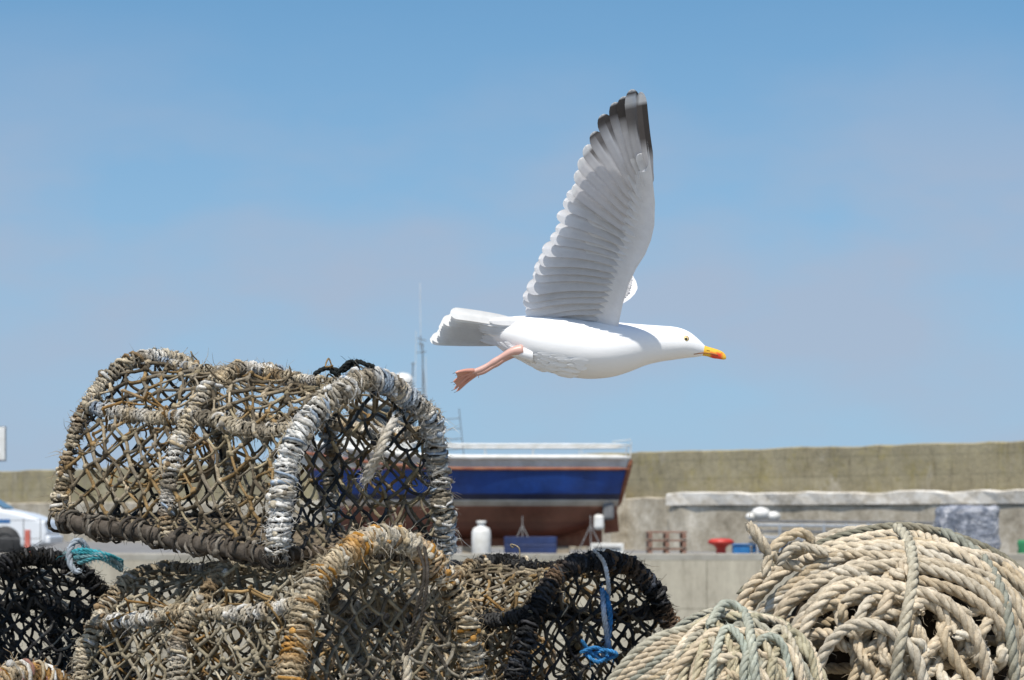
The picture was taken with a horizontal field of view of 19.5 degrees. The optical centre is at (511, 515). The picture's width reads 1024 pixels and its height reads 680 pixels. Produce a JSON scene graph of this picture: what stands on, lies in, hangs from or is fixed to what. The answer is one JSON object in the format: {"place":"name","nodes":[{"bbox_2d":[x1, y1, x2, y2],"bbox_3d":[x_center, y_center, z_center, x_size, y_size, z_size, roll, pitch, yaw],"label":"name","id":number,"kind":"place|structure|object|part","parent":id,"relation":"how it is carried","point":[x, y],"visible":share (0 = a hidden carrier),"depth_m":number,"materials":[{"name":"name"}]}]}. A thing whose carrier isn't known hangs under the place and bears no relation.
{"place":"outdoors","nodes":[
{"label":"outdoors","id":0,"kind":"place"},
{"bbox_2d":[0,426,5,460],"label":"information sign","id":1,"kind":"object","parent":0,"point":[2,443],"visible":1,"depth_m":59.94,"materials":[{"name":"grey metal"}]},
{"bbox_2d":[0,650,74,679],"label":"lobster pot","id":2,"kind":"object","parent":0,"point":[23,669],"visible":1,"depth_m":5.22,"materials":[{"name":"beige wicker"}]},
{"bbox_2d":[35,541,731,552],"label":"quay ground","id":3,"kind":"structure","parent":0,"point":[121,547],"depth_m":71.81,"materials":[{"name":"concrete"}]},
{"bbox_2d":[0,519,40,547],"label":"quay railing","id":4,"kind":"object","parent":3,"relation":"on","point":[27,538],"visible":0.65,"depth_m":55.79,"materials":[{"name":"grey metal"}]},
{"bbox_2d":[0,500,62,552],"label":"parked car","id":5,"kind":"object","parent":3,"relation":"on","point":[11,529],"visible":0.81,"depth_m":56.60,"materials":[{"name":"white paint"}]},
{"bbox_2d":[301,299,632,552],"bbox_3d":[-1.084,-1.874,58.300,6.825,5.381,2.759,0,0,0],"label":"fishing boat","id":6,"kind":"object","parent":3,"relation":"on","point":[570,500],"visible":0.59,"depth_m":57.40,"materials":[{"name":"paint"}]},
{"bbox_3d":[-2.944,-1.876,57.545,0.320,0.400,0.030,0,0,0],"label":"window","id":7,"kind":"part","parent":6,"relation":"part of","materials":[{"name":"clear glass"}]},
{"bbox_3d":[-2.524,-1.876,57.545,0.320,0.400,0.030,0,0,0],"label":"window","id":8,"kind":"part","parent":6,"relation":"part of","materials":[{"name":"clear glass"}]},
{"bbox_3d":[-2.104,-1.876,57.545,0.320,0.400,0.030,0,0,0],"label":"window","id":9,"kind":"part","parent":6,"relation":"part of","materials":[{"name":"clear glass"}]},
{"bbox_2d":[472,521,490,552],"bbox_3d":[-0.576,0.456,55.900,0.360,0.720,0.360,0,0,0],"label":"gas cylinder","id":10,"kind":"object","parent":3,"relation":"on","point":[481,537],"visible":0.74,"depth_m":55.76,"materials":[{"name":"white paint"}]},
{"bbox_2d":[7,497,956,550],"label":"wall","id":11,"kind":"structure","parent":3,"relation":"on","point":[643,515],"depth_m":70.74,"materials":[{"name":"grey concrete"}]},
{"bbox_2d":[504,537,556,552],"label":"navy fish boxes","id":12,"kind":"object","parent":3,"relation":"on","point":[536,544],"visible":0.73,"depth_m":56.30,"materials":[{"name":"blue plastic"}]},
{"bbox_2d":[588,494,624,549],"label":"buttress","id":13,"kind":"structure","parent":3,"relation":"on","point":[616,537],"depth_m":70.85,"materials":[{"name":"grey concrete"}]},
{"bbox_2d":[590,543,623,552],"bbox_3d":[1.794,0.660,56.185,0.620,0.280,0.530,0,0,0],"label":"white fish box","id":14,"kind":"object","parent":3,"relation":"on","point":[615,546],"visible":0.57,"depth_m":55.95,"materials":[{"name":"paint"}]},
{"bbox_2d":[645,531,686,552],"bbox_3d":[3.107,0.560,60.000,0.800,0.490,1.000,0,0,0],"label":"pallet stack","id":15,"kind":"object","parent":3,"relation":"on","point":[665,536],"visible":0.95,"depth_m":59.53,"materials":[{"name":"wood"}]},
{"bbox_2d":[708,538,733,552],"bbox_3d":[3.924,0.621,55.900,0.500,0.390,0.500,0,0,0],"label":"mooring bollard","id":16,"kind":"object","parent":3,"relation":"on","point":[720,544],"visible":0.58,"depth_m":55.77,"materials":[{"name":"red metal"}]},
{"bbox_2d":[731,544,786,552],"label":"blue crates","id":17,"kind":"object","parent":3,"relation":"on","point":[741,548],"visible":0.34,"depth_m":57.80,"materials":[{"name":"plastic"}]},
{"bbox_2d":[749,519,934,552],"bbox_3d":[6.448,0.444,57.900,3.614,0.742,1.000,0,0,0],"label":"metal gangway","id":18,"kind":"object","parent":3,"relation":"on","point":[779,531],"visible":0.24,"depth_m":57.46,"materials":[{"name":"grey metal"}]},
{"bbox_2d":[745,507,780,520],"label":"white buoys","id":19,"kind":"object","parent":18,"relation":"on","point":[760,513],"visible":0.97,"depth_m":57.60,"materials":[{"name":"paint"}]},
{"bbox_2d":[668,504,1023,552],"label":"harbour wall","id":20,"kind":"structure","parent":3,"relation":"on","point":[702,525],"depth_m":65.44,"materials":[{"name":"grey concrete"}]},
{"bbox_2d":[666,489,1023,504],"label":"ledge","id":21,"kind":"object","parent":20,"relation":"on","point":[989,496],"visible":1,"depth_m":63.86,"materials":[{"name":"grey concrete"}]},
{"bbox_2d":[0,441,1023,502],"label":"parapet","id":22,"kind":"structure","parent":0,"point":[959,467],"depth_m":66.00,"materials":[{"name":"concrete"}]},
{"bbox_2d":[0,560,1023,679],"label":"quay","id":23,"kind":"structure","parent":0,"point":[693,586],"depth_m":55.00,"materials":[{"name":"grey concrete"}]},
{"bbox_2d":[0,553,1023,559],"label":"quay kerb","id":24,"kind":"structure","parent":23,"relation":"on","point":[553,556],"depth_m":55.00,"materials":[{"name":"concrete"}]},
{"bbox_2d":[0,0,1023,470],"label":"sky","id":25,"kind":"structure","parent":0,"point":[838,185],"materials":[{"name":"blue"}]},
{"bbox_2d":[430,89,725,392],"bbox_3d":[0.223,-0.532,6.113,0.556,0.568,0.699,0,0,35],"label":"seagull","id":26,"kind":"object","parent":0,"point":[581,288],"visible":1,"depth_m":5.93,"materials":[{"name":"white"}]},
{"bbox_2d":[934,505,1000,549],"bbox_3d":[8.710,0.271,56.998,1.210,0.959,0.964,0,0,0],"label":"wrapped bundle","id":27,"kind":"object","parent":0,"point":[980,523],"visible":0.58,"depth_m":56.55,"materials":[{"name":"plastic"}]},
{"bbox_2d":[1017,540,1023,552],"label":"green barrel","id":28,"kind":"object","parent":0,"point":[1020,543],"visible":0.66,"depth_m":55.78,"materials":[{"name":"plastic"}]},
{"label":"near quay ground","id":29,"kind":"structure","parent":0,"visible":0},
{"bbox_2d":[607,599,827,679],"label":"rope heap","id":30,"kind":"object","parent":29,"relation":"on","point":[727,639],"visible":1,"depth_m":5.59,"materials":[{"name":"beige fabric"}]},
{"bbox_2d":[736,514,1023,679],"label":"rope heap","id":31,"kind":"object","parent":29,"relation":"on","point":[903,601],"visible":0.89,"depth_m":5.95,"materials":[{"name":"beige fabric"}]},
{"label":"lobster pot","id":32,"kind":"object","parent":29,"relation":"on","visible":0},
{"bbox_2d":[66,513,495,679],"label":"lobster pot","id":33,"kind":"object","parent":32,"relation":"on","point":[294,616],"visible":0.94,"depth_m":5.87,"materials":[{"name":"brown wicker"}]},
{"bbox_2d":[36,343,469,574],"bbox_3d":[-0.522,-0.117,6.121,0.829,0.493,0.585,0,0,40],"label":"lobster pot","id":34,"kind":"object","parent":33,"relation":"on","point":[231,532],"visible":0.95,"depth_m":6.02,"materials":[{"name":"beige wicker"}]},
{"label":"lobster pot","id":35,"kind":"object","parent":29,"relation":"on","visible":0},
{"bbox_2d":[320,539,684,679],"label":"lobster pot","id":36,"kind":"object","parent":35,"relation":"on","point":[528,618],"visible":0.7,"depth_m":6.47,"materials":[{"name":"black wicker"}]},
{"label":"lobster pot","id":37,"kind":"object","parent":29,"relation":"on","visible":0},
{"bbox_2d":[0,535,146,679],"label":"lobster pot","id":38,"kind":"object","parent":37,"relation":"on","point":[54,608],"visible":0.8,"depth_m":6.52,"materials":[{"name":"black wicker"}]}
]}

